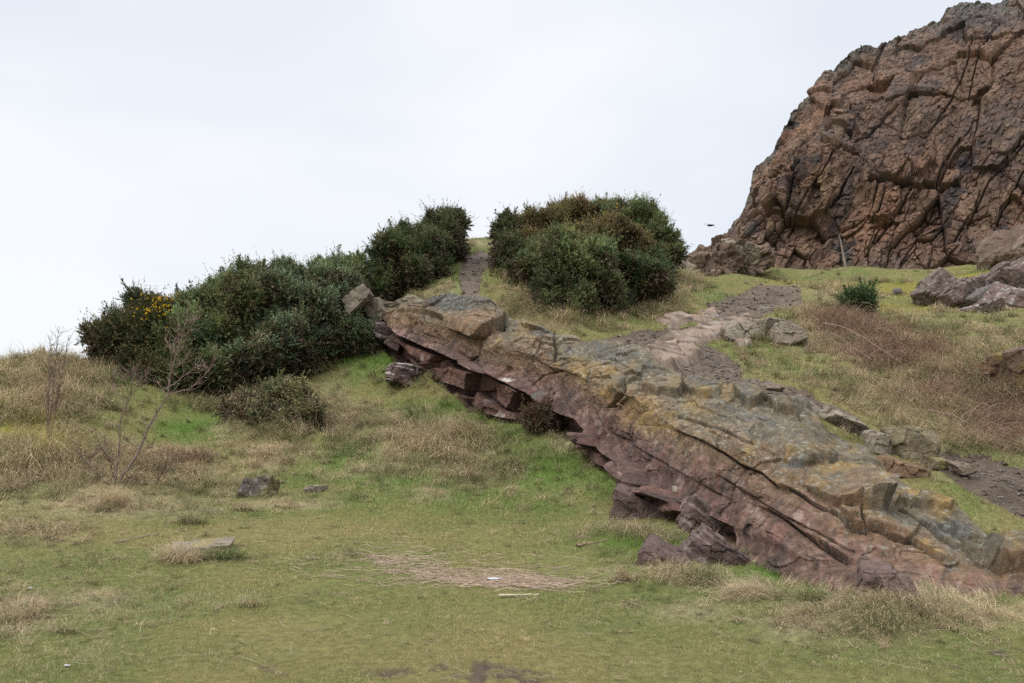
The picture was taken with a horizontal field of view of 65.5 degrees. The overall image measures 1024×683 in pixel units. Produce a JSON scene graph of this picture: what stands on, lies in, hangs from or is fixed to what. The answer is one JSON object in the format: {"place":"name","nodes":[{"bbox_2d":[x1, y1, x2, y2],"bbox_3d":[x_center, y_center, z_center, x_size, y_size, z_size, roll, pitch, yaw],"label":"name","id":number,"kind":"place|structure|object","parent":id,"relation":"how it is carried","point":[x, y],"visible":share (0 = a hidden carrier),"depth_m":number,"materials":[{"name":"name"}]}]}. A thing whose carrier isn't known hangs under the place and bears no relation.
{"place":"outdoors","nodes":[
{"label":"outdoors","id":0,"kind":"place"},
{"bbox_2d":[0,0,1001,358],"label":"sky","id":1,"kind":"structure","parent":0,"point":[157,141],"materials":[{"name":"white"}]},
{"bbox_2d":[0,236,1023,682],"bbox_3d":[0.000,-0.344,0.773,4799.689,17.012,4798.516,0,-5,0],"label":"ground","id":2,"kind":"structure","parent":0,"point":[238,634],"depth_m":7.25,"materials":[{"name":"green plant"}]},
{"bbox_2d":[0,589,59,623],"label":"grass tussock","id":3,"kind":"object","parent":2,"relation":"on","point":[16,609],"depth_m":6.19,"materials":[{"name":"beige plant"}]},
{"bbox_2d":[39,326,74,440],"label":"bare shrub","id":4,"kind":"object","parent":2,"relation":"on","point":[51,396],"visible":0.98,"depth_m":14.29,"materials":[{"name":"brown plant"}]},
{"bbox_2d":[41,614,85,635],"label":"grass tussock","id":5,"kind":"object","parent":2,"relation":"on","point":[64,630],"depth_m":5.75,"materials":[{"name":"beige plant"}]},
{"bbox_2d":[81,465,142,507],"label":"grass tussock","id":6,"kind":"object","parent":2,"relation":"on","point":[114,497],"depth_m":10.99,"materials":[{"name":"beige plant"}]},
{"bbox_2d":[64,426,174,486],"bbox_3d":[-6.139,1.800,12.256,2.102,0.992,0.598,-2,-5,20],"label":"bare sapling","id":7,"kind":"object","parent":2,"relation":"on","point":[112,461],"visible":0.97,"depth_m":12.36,"materials":[{"name":"brown plant"}]},
{"bbox_2d":[103,357,153,483],"bbox_3d":[-6.050,1.244,12.656,1.169,1.992,0.710,-2,-5,24],"label":"bare sapling","id":8,"kind":"object","parent":2,"relation":"on","point":[121,418],"visible":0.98,"depth_m":12.63,"materials":[{"name":"brown plant"}]},
{"bbox_2d":[114,533,158,541],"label":"fallen branch","id":9,"kind":"object","parent":2,"relation":"on","point":[134,537],"visible":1,"depth_m":8.99,"materials":[{"name":"wood"}]},
{"bbox_2d":[73,276,208,390],"bbox_3d":[-9.100,-0.159,20.535,3.644,3.336,3.291,0,-5,0],"label":"gorse bush","id":10,"kind":"object","parent":2,"relation":"on","point":[114,331],"visible":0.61,"depth_m":19.66,"materials":[{"name":"green plant"}]},
{"bbox_2d":[117,305,221,484],"bbox_3d":[-5.289,0.800,12.607,1.741,2.934,1.087,0,-5,0],"label":"bare sapling","id":11,"kind":"object","parent":2,"relation":"on","point":[149,424],"visible":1,"depth_m":12.60,"materials":[{"name":"brown plant"}]},
{"bbox_2d":[139,525,222,566],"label":"grass tussock","id":12,"kind":"object","parent":2,"relation":"on","point":[174,555],"depth_m":8.14,"materials":[{"name":"beige plant"}]},
{"bbox_2d":[174,502,217,525],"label":"grass tussock","id":13,"kind":"object","parent":2,"relation":"on","point":[192,519],"depth_m":9.99,"materials":[{"name":"plant"}]},
{"bbox_2d":[170,536,235,554],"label":"flat rock","id":14,"kind":"object","parent":2,"relation":"on","point":[228,542],"visible":0.42,"depth_m":8.57,"materials":[{"name":"stone"}]},
{"bbox_2d":[126,251,288,399],"bbox_3d":[-7.484,-0.503,20.963,5.065,4.562,4.063,4,-6,-37],"label":"gorse bush","id":15,"kind":"object","parent":2,"relation":"on","point":[226,301],"visible":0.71,"depth_m":19.92,"materials":[{"name":"green plant"}]},
{"bbox_2d":[187,540,257,561],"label":"grass tussock","id":16,"kind":"object","parent":2,"relation":"on","point":[232,553],"depth_m":8.26,"materials":[{"name":"green plant"}]},
{"bbox_2d":[211,382,262,424],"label":"gorse bush","id":17,"kind":"object","parent":2,"relation":"on","point":[237,403],"visible":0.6,"depth_m":17.64,"materials":[{"name":"green plant"}]},
{"bbox_2d":[226,498,263,512],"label":"grass tussock","id":18,"kind":"object","parent":2,"relation":"on","point":[246,506],"depth_m":11.07,"materials":[{"name":"beige plant"}]},
{"bbox_2d":[235,591,266,608],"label":"grass tussock","id":19,"kind":"object","parent":2,"relation":"on","point":[251,603],"depth_m":6.50,"materials":[{"name":"beige plant"}]},
{"bbox_2d":[236,474,279,497],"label":"boulder","id":20,"kind":"object","parent":2,"relation":"on","point":[248,486],"visible":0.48,"depth_m":12.05,"materials":[{"name":"stone"}]},
{"bbox_2d":[241,368,330,431],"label":"gorse bush","id":21,"kind":"object","parent":2,"relation":"on","point":[288,394],"visible":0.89,"depth_m":17.18,"materials":[{"name":"green plant"}]},
{"bbox_2d":[214,250,368,387],"bbox_3d":[-6.135,-0.619,21.491,3.668,4.110,4.399,-4,-6,38],"label":"gorse bush","id":22,"kind":"object","parent":2,"relation":"on","point":[306,302],"visible":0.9,"depth_m":20.59,"materials":[{"name":"green plant"}]},
{"bbox_2d":[304,485,327,492],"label":"rock","id":23,"kind":"object","parent":2,"relation":"on","point":[317,488],"visible":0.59,"depth_m":12.42,"materials":[{"name":"stone"}]},
{"bbox_2d":[307,239,372,285],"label":"gorse bush","id":24,"kind":"object","parent":2,"relation":"on","point":[357,255],"visible":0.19,"depth_m":23.33,"materials":[{"name":"green plant"}]},
{"bbox_2d":[316,301,385,358],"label":"gorse bush","id":25,"kind":"object","parent":2,"relation":"on","point":[353,332],"visible":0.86,"depth_m":21.28,"materials":[{"name":"green plant"}]},
{"bbox_2d":[341,283,373,315],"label":"rock","id":26,"kind":"object","parent":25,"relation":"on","point":[358,297],"visible":0.97,"depth_m":21.18,"materials":[{"name":"stone"}]},
{"bbox_2d":[385,362,418,385],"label":"boulder","id":27,"kind":"object","parent":2,"relation":"on","point":[397,373],"visible":0.89,"depth_m":19.32,"materials":[{"name":"stone"}]},
{"bbox_2d":[358,214,458,301],"bbox_3d":[-3.074,-2.486,24.459,3.000,3.467,4.245,0,-5,0],"label":"gorse bush","id":28,"kind":"object","parent":2,"relation":"on","point":[404,256],"visible":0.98,"depth_m":23.21,"materials":[{"name":"green plant"}]},
{"bbox_2d":[407,195,478,261],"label":"gorse bush","id":29,"kind":"object","parent":2,"relation":"on","point":[458,218],"visible":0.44,"depth_m":26.46,"materials":[{"name":"green plant"}]},
{"bbox_2d":[246,529,641,596],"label":"dead stalks","id":30,"kind":"object","parent":2,"relation":"on","point":[541,580],"visible":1,"depth_m":7.55,"materials":[{"name":"beige plant"}]},
{"bbox_2d":[487,577,502,579],"bbox_3d":[-0.162,2.199,7.387,0.150,0.012,0.080,0,-5,0],"label":"plastic scrap","id":31,"kind":"object","parent":30,"relation":"on","point":[493,578],"visible":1,"depth_m":7.38,"materials":[{"name":"white plastic"}]},
{"bbox_2d":[0,332,1022,682],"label":"dry stems","id":32,"kind":"object","parent":2,"relation":"on","point":[462,570],"visible":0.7,"depth_m":6.17,"materials":[{"name":"beige plant"}]},
{"bbox_2d":[0,237,1023,682],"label":"long grass","id":33,"kind":"structure","parent":2,"relation":"on","point":[32,465],"depth_m":14.18,"materials":[{"name":"beige plant"}]},
{"bbox_2d":[486,202,542,288],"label":"gorse bush","id":34,"kind":"object","parent":2,"relation":"on","point":[507,243],"visible":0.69,"depth_m":24.89,"materials":[{"name":"green plant"}]},
{"bbox_2d":[499,593,538,596],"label":"fallen branch","id":35,"kind":"object","parent":2,"relation":"on","point":[501,595],"visible":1,"depth_m":6.85,"materials":[{"name":"beige wood"}]},
{"bbox_2d":[511,392,569,435],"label":"heather clump","id":36,"kind":"object","parent":2,"relation":"on","point":[540,416],"visible":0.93,"depth_m":15.65,"materials":[{"name":"brown plant"}]},
{"bbox_2d":[502,185,615,240],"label":"gorse bush","id":37,"kind":"object","parent":2,"relation":"on","point":[562,210],"visible":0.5,"depth_m":27.88,"materials":[{"name":"green plant"}]},
{"bbox_2d":[509,215,634,317],"bbox_3d":[1.510,-1.773,21.081,3.037,3.072,3.082,3,-6,-29],"label":"gorse bush","id":38,"kind":"object","parent":2,"relation":"on","point":[564,265],"visible":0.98,"depth_m":20.28,"materials":[{"name":"green plant"}]},
{"bbox_2d":[134,302,1023,466],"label":"bramble canes","id":39,"kind":"object","parent":2,"relation":"on","point":[893,379],"visible":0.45,"depth_m":14.53,"materials":[{"name":"brown plant"}]},
{"bbox_2d":[576,539,608,546],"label":"fallen branch","id":40,"kind":"object","parent":2,"relation":"on","point":[581,544],"visible":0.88,"depth_m":8.86,"materials":[{"name":"wood"}]},
{"bbox_2d":[566,200,664,255],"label":"gorse bush","id":41,"kind":"object","parent":2,"relation":"on","point":[625,228],"visible":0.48,"depth_m":25.20,"materials":[{"name":"green plant"}]},
{"bbox_2d":[596,560,641,587],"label":"grass tussock","id":42,"kind":"object","parent":2,"relation":"on","point":[624,575],"depth_m":7.33,"materials":[{"name":"beige plant"}]},
{"bbox_2d":[578,190,693,278],"bbox_3d":[4.128,-3.679,28.292,5.177,3.890,2.739,-4,-6,39],"label":"gorse bush","id":43,"kind":"object","parent":2,"relation":"on","point":[644,212],"visible":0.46,"depth_m":27.37,"materials":[{"name":"green plant"}]},
{"bbox_2d":[594,235,678,312],"bbox_3d":[3.372,-1.744,22.441,2.692,3.011,4.659,-4,-6,40],"label":"gorse bush","id":44,"kind":"object","parent":2,"relation":"on","point":[648,275],"visible":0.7,"depth_m":21.71,"materials":[{"name":"green plant"}]},
{"bbox_2d":[609,482,675,519],"bbox_3d":[1.865,2.312,10.835,1.086,0.735,0.825,-1,-5,7],"label":"boulder","id":45,"kind":"object","parent":2,"relation":"on","point":[627,504],"visible":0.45,"depth_m":10.50,"materials":[{"name":"stone"}]},
{"bbox_2d":[636,534,692,567],"bbox_3d":[1.528,2.230,7.991,0.649,0.510,0.634,-2,-5,20],"label":"boulder","id":46,"kind":"object","parent":2,"relation":"on","point":[652,544],"visible":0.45,"depth_m":7.81,"materials":[{"name":"stone"}]},
{"bbox_2d":[646,307,752,371],"bbox_3d":[4.432,-0.093,19.032,2.895,2.518,10.016,-2,-5,19],"label":"bedrock ledge","id":47,"kind":"object","parent":2,"relation":"on","point":[681,344],"visible":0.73,"depth_m":18.22,"materials":[{"name":"stone"}]},
{"bbox_2d":[380,292,1023,597],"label":"rock slab","id":48,"kind":"object","parent":2,"relation":"on","point":[791,485],"visible":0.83,"depth_m":10.46,"materials":[{"name":"stone"}]},
{"bbox_2d":[360,297,385,322],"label":"rock","id":49,"kind":"object","parent":48,"relation":"on","point":[373,308],"visible":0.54,"depth_m":21.92,"materials":[{"name":"stone"}]},
{"bbox_2d":[373,321,393,341],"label":"rock","id":50,"kind":"object","parent":48,"relation":"on","point":[382,331],"visible":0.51,"depth_m":21.52,"materials":[{"name":"stone"}]},
{"bbox_2d":[384,333,405,354],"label":"rock","id":51,"kind":"object","parent":48,"relation":"on","point":[392,343],"visible":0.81,"depth_m":21.19,"materials":[{"name":"stone"}]},
{"bbox_2d":[660,512,676,518],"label":"rock","id":52,"kind":"object","parent":48,"relation":"on","point":[664,515],"visible":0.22,"depth_m":10.41,"materials":[{"name":"stone"}]},
{"bbox_2d":[672,485,678,491],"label":"rock","id":53,"kind":"object","parent":48,"relation":"on","point":[674,488],"visible":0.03,"depth_m":10.71,"materials":[{"name":"stone"}]},
{"bbox_2d":[675,494,733,535],"bbox_3d":[2.393,2.247,9.844,0.722,0.759,0.592,0,-5,0],"label":"boulder","id":54,"kind":"object","parent":2,"relation":"on","point":[694,513],"visible":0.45,"depth_m":9.60,"materials":[{"name":"stone"}]},
{"bbox_2d":[667,556,745,588],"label":"grass tussock","id":55,"kind":"object","parent":2,"relation":"on","point":[702,576],"depth_m":7.17,"materials":[{"name":"beige plant"}]},
{"bbox_2d":[679,523,751,565],"bbox_3d":[2.131,2.219,8.328,0.777,0.612,0.643,0,-5,0],"label":"boulder","id":56,"kind":"object","parent":2,"relation":"on","point":[703,542],"visible":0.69,"depth_m":8.09,"materials":[{"name":"stone"}]},
{"bbox_2d":[674,233,776,276],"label":"crag foot","id":57,"kind":"object","parent":2,"relation":"on","point":[724,253],"visible":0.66,"depth_m":43.87},
{"bbox_2d":[699,562,785,602],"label":"grass tussock","id":58,"kind":"object","parent":2,"relation":"on","point":[757,587],"depth_m":6.71,"materials":[{"name":"beige plant"}]},
{"bbox_2d":[719,317,807,344],"bbox_3d":[5.820,-0.183,18.898,1.791,0.813,2.541,0,-5,0],"label":"lip outcrop","id":59,"kind":"object","parent":2,"relation":"on","point":[732,331],"visible":0.6,"depth_m":18.36,"materials":[{"name":"stone"}]},
{"bbox_2d":[785,580,832,604],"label":"grass tussock","id":60,"kind":"object","parent":2,"relation":"on","point":[818,597],"depth_m":6.45,"materials":[{"name":"green plant"}]},
{"bbox_2d":[802,339,843,349],"bbox_3d":[6.341,0.059,16.249,0.800,0.213,0.050,-3,-6,29],"label":"bramble cane","id":61,"kind":"object","parent":2,"relation":"on","point":[820,340],"visible":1,"depth_m":16.28,"materials":[{"name":"brown plant"}]},
{"bbox_2d":[788,331,871,359],"bbox_3d":[6.358,0.092,16.017,1.636,0.630,0.103,-4,-6,38],"label":"bramble cane","id":62,"kind":"object","parent":2,"relation":"on","point":[826,332],"visible":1,"depth_m":16.10,"materials":[{"name":"brown plant"}]},
{"bbox_2d":[831,234,853,265],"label":"bare sapling","id":63,"kind":"object","parent":2,"relation":"on","point":[844,260],"visible":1,"depth_m":40.51,"materials":[{"name":"grey plant"}]},
{"bbox_2d":[819,407,868,437],"bbox_3d":[4.654,1.183,11.412,0.696,0.502,0.747,0,-5,0],"label":"rock","id":64,"kind":"object","parent":2,"relation":"on","point":[838,416],"visible":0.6,"depth_m":11.15,"materials":[{"name":"stone"}]},
{"bbox_2d":[830,273,886,315],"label":"gorse bush","id":65,"kind":"object","parent":2,"relation":"on","point":[864,293],"visible":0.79,"depth_m":22.45,"materials":[{"name":"green plant"}]},
{"bbox_2d":[823,323,898,360],"bbox_3d":[7.187,0.005,16.378,0.085,0.935,1.698,3,-6,-34],"label":"bramble cane","id":66,"kind":"object","parent":2,"relation":"on","point":[856,333],"visible":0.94,"depth_m":16.54,"materials":[{"name":"brown plant"}]},
{"bbox_2d":[795,584,937,646],"bbox_3d":[2.608,1.919,5.738,1.203,0.422,0.954,0,-5,0],"label":"grass tussock","id":67,"kind":"object","parent":2,"relation":"on","point":[884,614],"depth_m":5.70,"materials":[{"name":"beige plant"}]},
{"bbox_2d":[727,0,1023,269],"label":"cliff","id":68,"kind":"structure","parent":2,"relation":"on","point":[902,152],"depth_m":54.05,"materials":[{"name":"brown stone"}]},
{"bbox_2d":[854,559,896,597],"bbox_3d":[2.896,1.927,6.401,0.318,0.330,0.362,0,-5,0],"label":"boulder","id":69,"kind":"object","parent":2,"relation":"on","point":[873,568],"visible":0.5,"depth_m":6.31,"materials":[{"name":"stone"}]},
{"bbox_2d":[859,429,895,455],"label":"rock","id":70,"kind":"object","parent":2,"relation":"on","point":[880,443],"visible":0.48,"depth_m":10.34,"materials":[{"name":"stone"}]},
{"bbox_2d":[876,573,917,597],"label":"boulder","id":71,"kind":"object","parent":2,"relation":"on","point":[905,580],"visible":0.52,"depth_m":6.16,"materials":[{"name":"stone"}]},
{"bbox_2d":[892,288,902,294],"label":"rock","id":72,"kind":"object","parent":2,"relation":"on","point":[897,291],"visible":1,"depth_m":26.62,"materials":[{"name":"stone"}]},
{"bbox_2d":[877,455,930,478],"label":"rock","id":73,"kind":"object","parent":2,"relation":"on","point":[907,470],"visible":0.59,"depth_m":9.57,"materials":[{"name":"stone"}]},
{"bbox_2d":[879,425,940,467],"bbox_3d":[5.227,1.423,10.430,0.751,0.653,0.710,0,-5,0],"label":"boulder","id":74,"kind":"object","parent":2,"relation":"on","point":[915,443],"visible":0.56,"depth_m":10.16,"materials":[{"name":"stone"}]},
{"bbox_2d":[913,409,965,421],"bbox_3d":[6.915,1.330,12.434,0.026,0.565,1.260,4,-6,-37],"label":"bramble cane","id":75,"kind":"object","parent":2,"relation":"on","point":[941,412],"visible":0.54,"depth_m":12.61,"materials":[{"name":"brown plant"}]},
{"bbox_2d":[883,578,1010,624],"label":"grass tussock","id":76,"kind":"object","parent":2,"relation":"on","point":[953,603],"depth_m":6.03,"materials":[{"name":"beige plant"}]},
{"bbox_2d":[910,257,1023,313],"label":"side outcrop","id":77,"kind":"object","parent":2,"relation":"on","point":[1002,283],"visible":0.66,"depth_m":23.59,"materials":[{"name":"stone"}]},
{"bbox_2d":[979,361,997,374],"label":"rock","id":78,"kind":"object","parent":2,"relation":"on","point":[984,369],"visible":0.81,"depth_m":14.12,"materials":[{"name":"stone"}]},
{"bbox_2d":[975,223,1023,269],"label":"boulder","id":79,"kind":"object","parent":2,"relation":"on","point":[994,248],"visible":0.51,"depth_m":38.17,"materials":[{"name":"stone"}]},
{"bbox_2d":[980,345,1023,390],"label":"boulder","id":80,"kind":"object","parent":2,"relation":"on","point":[1009,361],"visible":0.69,"depth_m":13.78,"materials":[{"name":"stone"}]},
{"bbox_2d":[459,249,1023,518],"bbox_3d":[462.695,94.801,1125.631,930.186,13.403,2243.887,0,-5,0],"label":"path","id":81,"kind":"structure","parent":0,"point":[971,483],"depth_m":15.86,"materials":[{"name":"grey gravel"}]},
{"bbox_2d":[765,384,784,391],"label":"rock","id":82,"kind":"object","parent":81,"relation":"on","point":[776,387],"visible":1,"depth_m":12.79,"materials":[{"name":"stone"}]},
{"bbox_2d":[926,457,948,470],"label":"rock","id":83,"kind":"object","parent":81,"relation":"on","point":[937,463],"visible":0.91,"depth_m":9.91,"materials":[{"name":"stone"}]},
{"bbox_2d":[946,460,978,475],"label":"rock","id":84,"kind":"object","parent":81,"relation":"on","point":[960,468],"visible":1,"depth_m":9.72,"materials":[{"name":"stone"}]}
]}

